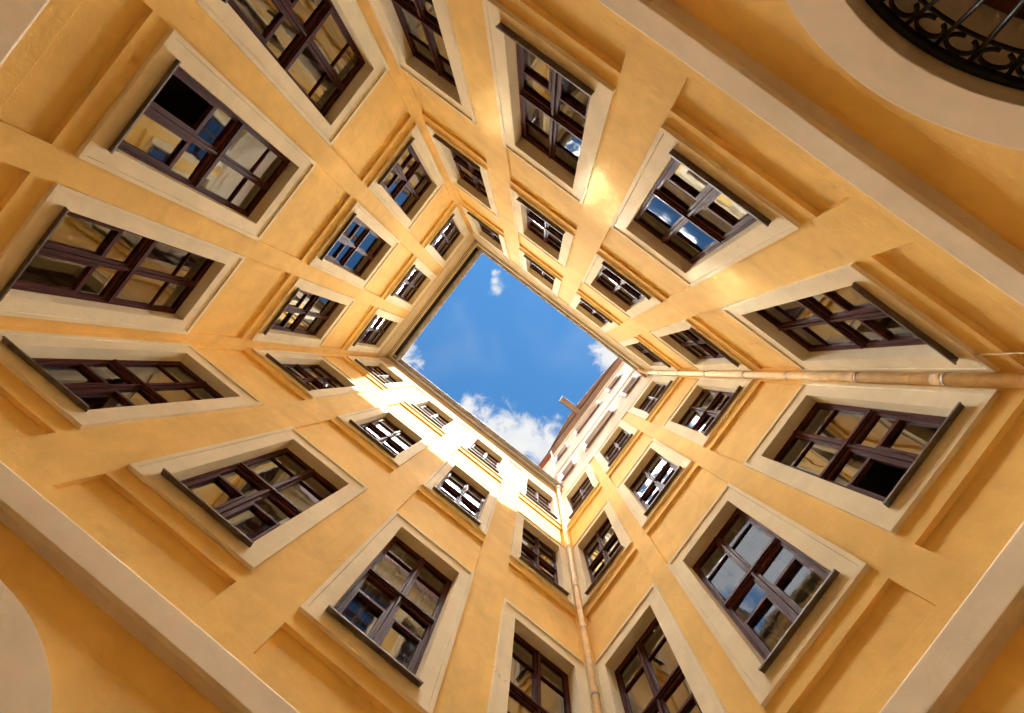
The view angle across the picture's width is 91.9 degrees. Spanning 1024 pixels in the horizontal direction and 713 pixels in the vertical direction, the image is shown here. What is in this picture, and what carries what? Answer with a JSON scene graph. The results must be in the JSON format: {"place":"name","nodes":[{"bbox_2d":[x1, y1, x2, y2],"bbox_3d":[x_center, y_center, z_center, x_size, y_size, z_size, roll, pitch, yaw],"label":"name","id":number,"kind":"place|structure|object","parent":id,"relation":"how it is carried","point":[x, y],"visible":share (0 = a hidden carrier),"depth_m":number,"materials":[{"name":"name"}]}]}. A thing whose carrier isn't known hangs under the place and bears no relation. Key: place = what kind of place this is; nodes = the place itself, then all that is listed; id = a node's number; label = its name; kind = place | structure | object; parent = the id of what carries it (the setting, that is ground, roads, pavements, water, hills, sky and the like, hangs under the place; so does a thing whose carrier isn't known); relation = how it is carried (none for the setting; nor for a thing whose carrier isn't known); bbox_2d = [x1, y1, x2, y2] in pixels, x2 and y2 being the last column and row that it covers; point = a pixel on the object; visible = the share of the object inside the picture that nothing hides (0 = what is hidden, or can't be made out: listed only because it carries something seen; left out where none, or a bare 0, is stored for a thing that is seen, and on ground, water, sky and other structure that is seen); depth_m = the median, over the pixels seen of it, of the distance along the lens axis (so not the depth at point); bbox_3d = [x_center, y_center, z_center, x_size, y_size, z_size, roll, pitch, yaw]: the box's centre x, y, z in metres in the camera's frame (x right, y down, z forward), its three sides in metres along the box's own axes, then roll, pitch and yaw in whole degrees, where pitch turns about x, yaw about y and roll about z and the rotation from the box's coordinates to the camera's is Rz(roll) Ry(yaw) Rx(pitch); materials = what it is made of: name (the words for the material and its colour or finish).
{"place":"outdoors","nodes":[
{"label":"outdoors","id":0,"kind":"place"},
{"bbox_2d":[0,0,483,361],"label":"courtyard wing","id":1,"kind":"structure","parent":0,"point":[266,173],"depth_m":6.06,"materials":[{"name":"paint"}]},
{"bbox_2d":[0,182,245,333],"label":"window","id":2,"kind":"structure","parent":1,"relation":"in","point":[55,267],"depth_m":5.23,"materials":[{"name":"brown paint"}]},
{"bbox_2d":[75,28,316,240],"bbox_3d":[-3.330,-2.284,5.615,0.350,2.757,1.372,38,-90,3],"label":"window","id":3,"kind":"structure","parent":1,"relation":"in","point":[105,148],"depth_m":5.21,"materials":[{"name":"brown paint"}]},
{"bbox_2d":[195,0,388,146],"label":"window","id":4,"kind":"structure","parent":1,"relation":"in","point":[341,24],"depth_m":5.87,"materials":[{"name":"brown paint"}]},
{"bbox_2d":[250,277,355,347],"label":"window","id":5,"kind":"structure","parent":1,"relation":"in","point":[269,332],"depth_m":9.89,"materials":[{"name":"brown paint"}]},
{"bbox_2d":[308,201,399,289],"bbox_3d":[-3.117,-2.166,9.903,0.350,2.688,1.371,38,-90,3],"label":"window","id":6,"kind":"structure","parent":1,"relation":"in","point":[360,278],"depth_m":9.88,"materials":[{"name":"brown paint"}]},
{"bbox_2d":[345,308,404,353],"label":"window","id":7,"kind":"structure","parent":1,"relation":"in","point":[393,322],"depth_m":14.14,"materials":[{"name":"brown paint"}]},
{"bbox_2d":[367,123,444,230],"bbox_3d":[-2.094,-3.498,9.889,0.350,2.688,1.371,38,-90,3],"label":"window","id":8,"kind":"structure","parent":1,"relation":"in","point":[412,147],"depth_m":9.81,"materials":[{"name":"brown paint"}]},
{"bbox_2d":[384,257,436,311],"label":"window","id":9,"kind":"structure","parent":1,"relation":"in","point":[416,280],"depth_m":14.27,"materials":[{"name":"brown paint"}]},
{"bbox_2d":[423,206,469,268],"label":"window","id":10,"kind":"structure","parent":1,"relation":"in","point":[442,257],"depth_m":14.11,"materials":[{"name":"brown paint"}]},
{"bbox_2d":[402,253,617,466],"label":"sky","id":11,"kind":"structure","parent":0,"point":[495,347],"materials":[{"name":"blue"}]},
{"label":"ground","id":12,"kind":"structure","parent":0,"visible":0},
{"bbox_2d":[0,325,593,712],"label":"courtyard wing","id":13,"kind":"structure","parent":12,"relation":"on","point":[194,527],"depth_m":4.83,"materials":[{"name":"paint"}]},
{"bbox_2d":[0,581,51,712],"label":"doorway","id":14,"kind":"structure","parent":13,"relation":"in","point":[25,681],"depth_m":2.46,"materials":[{"name":"paint"}]},
{"bbox_2d":[0,330,262,428],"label":"window","id":15,"kind":"structure","parent":13,"relation":"in","point":[170,379],"depth_m":5.42,"materials":[{"name":"brown paint"}]},
{"bbox_2d":[127,427,367,570],"bbox_3d":[-2.668,1.454,5.479,1.372,2.757,0.350,38,-90,3],"label":"window","id":16,"kind":"structure","parent":13,"relation":"in","point":[172,477],"depth_m":5.09,"materials":[{"name":"brown paint"}]},
{"bbox_2d":[252,349,366,398],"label":"window","id":17,"kind":"structure","parent":13,"relation":"in","point":[313,374],"depth_m":9.90,"materials":[{"name":"brown paint"}]},
{"bbox_2d":[347,356,412,388],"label":"window","id":18,"kind":"structure","parent":13,"relation":"in","point":[376,368],"depth_m":14.39,"materials":[{"name":"brown paint"}]},
{"bbox_2d":[336,405,432,466],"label":"window","id":19,"kind":"structure","parent":13,"relation":"in","point":[394,438],"depth_m":9.80,"materials":[{"name":"brown paint"}]},
{"bbox_2d":[298,511,474,712],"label":"window","id":20,"kind":"structure","parent":13,"relation":"in","point":[415,667],"depth_m":5.02,"materials":[{"name":"brown paint"}]},
{"bbox_2d":[404,395,460,433],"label":"window","id":21,"kind":"structure","parent":13,"relation":"in","point":[424,406],"depth_m":14.36,"materials":[{"name":"brown paint"}]},
{"bbox_2d":[421,457,498,536],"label":"window","id":22,"kind":"structure","parent":13,"relation":"in","point":[452,484],"depth_m":9.69,"materials":[{"name":"brown paint"}]},
{"bbox_2d":[460,433,508,479],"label":"window","id":23,"kind":"structure","parent":13,"relation":"in","point":[474,445],"depth_m":14.26,"materials":[{"name":"brown paint"}]},
{"bbox_2d":[487,598,593,712],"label":"window","id":24,"kind":"structure","parent":13,"relation":"in","point":[516,628],"depth_m":6.00,"materials":[{"name":"brown paint"}]},
{"bbox_2d":[519,471,562,526],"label":"window","id":25,"kind":"structure","parent":13,"relation":"in","point":[535,493],"depth_m":14.11,"materials":[{"name":"brown paint"}]},
{"bbox_2d":[510,510,576,608],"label":"window","id":26,"kind":"structure","parent":13,"relation":"in","point":[561,583],"depth_m":9.55,"materials":[{"name":"brown paint"}]},
{"bbox_2d":[551,451,601,712],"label":"rain pipe","id":27,"kind":"object","parent":13,"relation":"attached to","point":[595,695],"visible":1,"depth_m":7.42,"materials":[{"name":"metal"}]},
{"bbox_2d":[366,0,1023,377],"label":"courtyard wing","id":28,"kind":"structure","parent":12,"relation":"on","point":[757,185],"depth_m":3.96,"materials":[{"name":"paint"}]},
{"bbox_2d":[368,0,476,124],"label":"window","id":29,"kind":"structure","parent":28,"relation":"in","point":[452,87],"depth_m":6.15,"materials":[{"name":"brown paint"}]},
{"bbox_2d":[424,122,499,217],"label":"window","id":30,"kind":"structure","parent":28,"relation":"in","point":[453,158],"depth_m":9.86,"materials":[{"name":"brown paint"}]},
{"bbox_2d":[462,205,509,258],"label":"window","id":31,"kind":"structure","parent":28,"relation":"in","point":[482,229],"depth_m":14.45,"materials":[{"name":"brown paint"}]},
{"bbox_2d":[519,248,561,295],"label":"window","id":32,"kind":"structure","parent":28,"relation":"in","point":[529,265],"depth_m":14.51,"materials":[{"name":"brown paint"}]},
{"bbox_2d":[510,186,574,268],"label":"window","id":33,"kind":"structure","parent":28,"relation":"in","point":[524,210],"depth_m":9.75,"materials":[{"name":"brown paint"}]},
{"bbox_2d":[482,0,615,204],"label":"window","id":34,"kind":"structure","parent":28,"relation":"in","point":[563,147],"depth_m":5.28,"materials":[{"name":"brown paint"}]},
{"bbox_2d":[570,292,619,332],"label":"window","id":35,"kind":"structure","parent":28,"relation":"in","point":[579,303],"depth_m":14.43,"materials":[{"name":"brown paint"}]},
{"bbox_2d":[582,251,662,318],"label":"window","id":36,"kind":"structure","parent":28,"relation":"in","point":[605,278],"depth_m":9.67,"materials":[{"name":"brown paint"}]},
{"bbox_2d":[618,336,678,370],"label":"window","id":37,"kind":"structure","parent":28,"relation":"in","point":[634,345],"depth_m":14.20,"materials":[{"name":"brown paint"}]},
{"bbox_2d":[649,319,753,370],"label":"window","id":38,"kind":"structure","parent":28,"relation":"in","point":[719,358],"depth_m":9.54,"materials":[{"name":"brown paint"}]},
{"bbox_2d":[610,123,801,286],"bbox_3d":[1.883,-1.494,5.333,1.372,2.757,0.350,38,-89,3],"label":"window","id":39,"kind":"structure","parent":28,"relation":"in","point":[765,223],"depth_m":4.96,"materials":[{"name":"brown paint"}]},
{"bbox_2d":[637,368,1023,387],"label":"rain pipe","id":40,"kind":"object","parent":28,"relation":"attached to","point":[1009,380],"visible":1,"depth_m":4.83,"materials":[{"name":"metal"}]},
{"bbox_2d":[721,262,999,372],"bbox_3d":[3.345,-0.353,5.229,1.372,2.757,0.350,38,-89,3],"label":"window","id":41,"kind":"structure","parent":28,"relation":"in","point":[861,353],"depth_m":4.84,"materials":[{"name":"brown paint"}]},
{"bbox_2d":[786,0,1023,150],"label":"doorway","id":42,"kind":"structure","parent":28,"relation":"in","point":[954,65],"depth_m":2.26,"materials":[{"name":"paint"}]},
{"bbox_2d":[878,352,1023,358],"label":"cable","id":43,"kind":"object","parent":28,"relation":"attached to","point":[955,355],"visible":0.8,"depth_m":4.00,"materials":[{"name":"beige paint"}]},
{"bbox_2d":[537,358,1023,712],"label":"courtyard wing","id":44,"kind":"structure","parent":12,"relation":"on","point":[749,545],"depth_m":4.95,"materials":[{"name":"paint"}]},
{"bbox_2d":[554,441,569,463],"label":"window","id":45,"kind":"structure","parent":44,"relation":"in","point":[557,457],"depth_m":20.97,"materials":[{"name":"brown paint"}]},
{"bbox_2d":[558,455,576,483],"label":"window","id":46,"kind":"structure","parent":44,"relation":"in","point":[562,476],"depth_m":17.46,"materials":[{"name":"brown paint"}]},
{"bbox_2d":[562,464,599,526],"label":"window","id":47,"kind":"structure","parent":44,"relation":"in","point":[587,475],"depth_m":13.94,"materials":[{"name":"brown paint"}]},
{"bbox_2d":[573,400,601,436],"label":"window","id":48,"kind":"structure","parent":44,"relation":"in","point":[598,403],"depth_m":20.97,"materials":[{"name":"brown paint"}]},
{"bbox_2d":[581,406,616,451],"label":"window","id":49,"kind":"structure","parent":44,"relation":"in","point":[585,445],"depth_m":17.77,"materials":[{"name":"brown paint"}]},
{"bbox_2d":[571,500,632,609],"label":"window","id":50,"kind":"structure","parent":44,"relation":"in","point":[606,520],"depth_m":9.51,"materials":[{"name":"brown paint"}]},
{"bbox_2d":[604,373,622,391],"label":"window","id":51,"kind":"structure","parent":44,"relation":"in","point":[618,375],"depth_m":21.06,"materials":[{"name":"brown paint"}]},
{"bbox_2d":[594,420,638,473],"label":"window","id":52,"kind":"structure","parent":44,"relation":"in","point":[622,428],"depth_m":13.98,"materials":[{"name":"brown paint"}]},
{"bbox_2d":[618,373,641,397],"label":"window","id":53,"kind":"structure","parent":44,"relation":"in","point":[635,377],"depth_m":17.48,"materials":[{"name":"brown paint"}]},
{"bbox_2d":[627,375,678,419],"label":"window","id":54,"kind":"structure","parent":44,"relation":"in","point":[658,386],"depth_m":14.02,"materials":[{"name":"brown paint"}]},
{"bbox_2d":[616,439,692,528],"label":"window","id":55,"kind":"structure","parent":44,"relation":"in","point":[628,488],"depth_m":9.49,"materials":[{"name":"brown paint"}]},
{"bbox_2d":[593,583,726,712],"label":"window","id":56,"kind":"structure","parent":44,"relation":"in","point":[652,613],"depth_m":5.86,"materials":[{"name":"brown paint"}]},
{"bbox_2d":[662,377,753,446],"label":"window","id":57,"kind":"structure","parent":44,"relation":"in","point":[726,393],"depth_m":9.49,"materials":[{"name":"brown paint"}]},
{"bbox_2d":[667,483,870,707],"bbox_3d":[2.501,2.263,5.200,0.350,2.757,1.372,37,-90,3],"label":"window","id":58,"kind":"structure","parent":44,"relation":"in","point":[764,654],"depth_m":4.82,"materials":[{"name":"brown paint"}]},
{"bbox_2d":[743,381,1001,534],"bbox_3d":[3.502,0.913,5.187,0.350,2.757,1.372,37,-90,3],"label":"window","id":59,"kind":"structure","parent":44,"relation":"in","point":[956,411],"depth_m":4.78,"materials":[{"name":"brown paint"}]}
]}

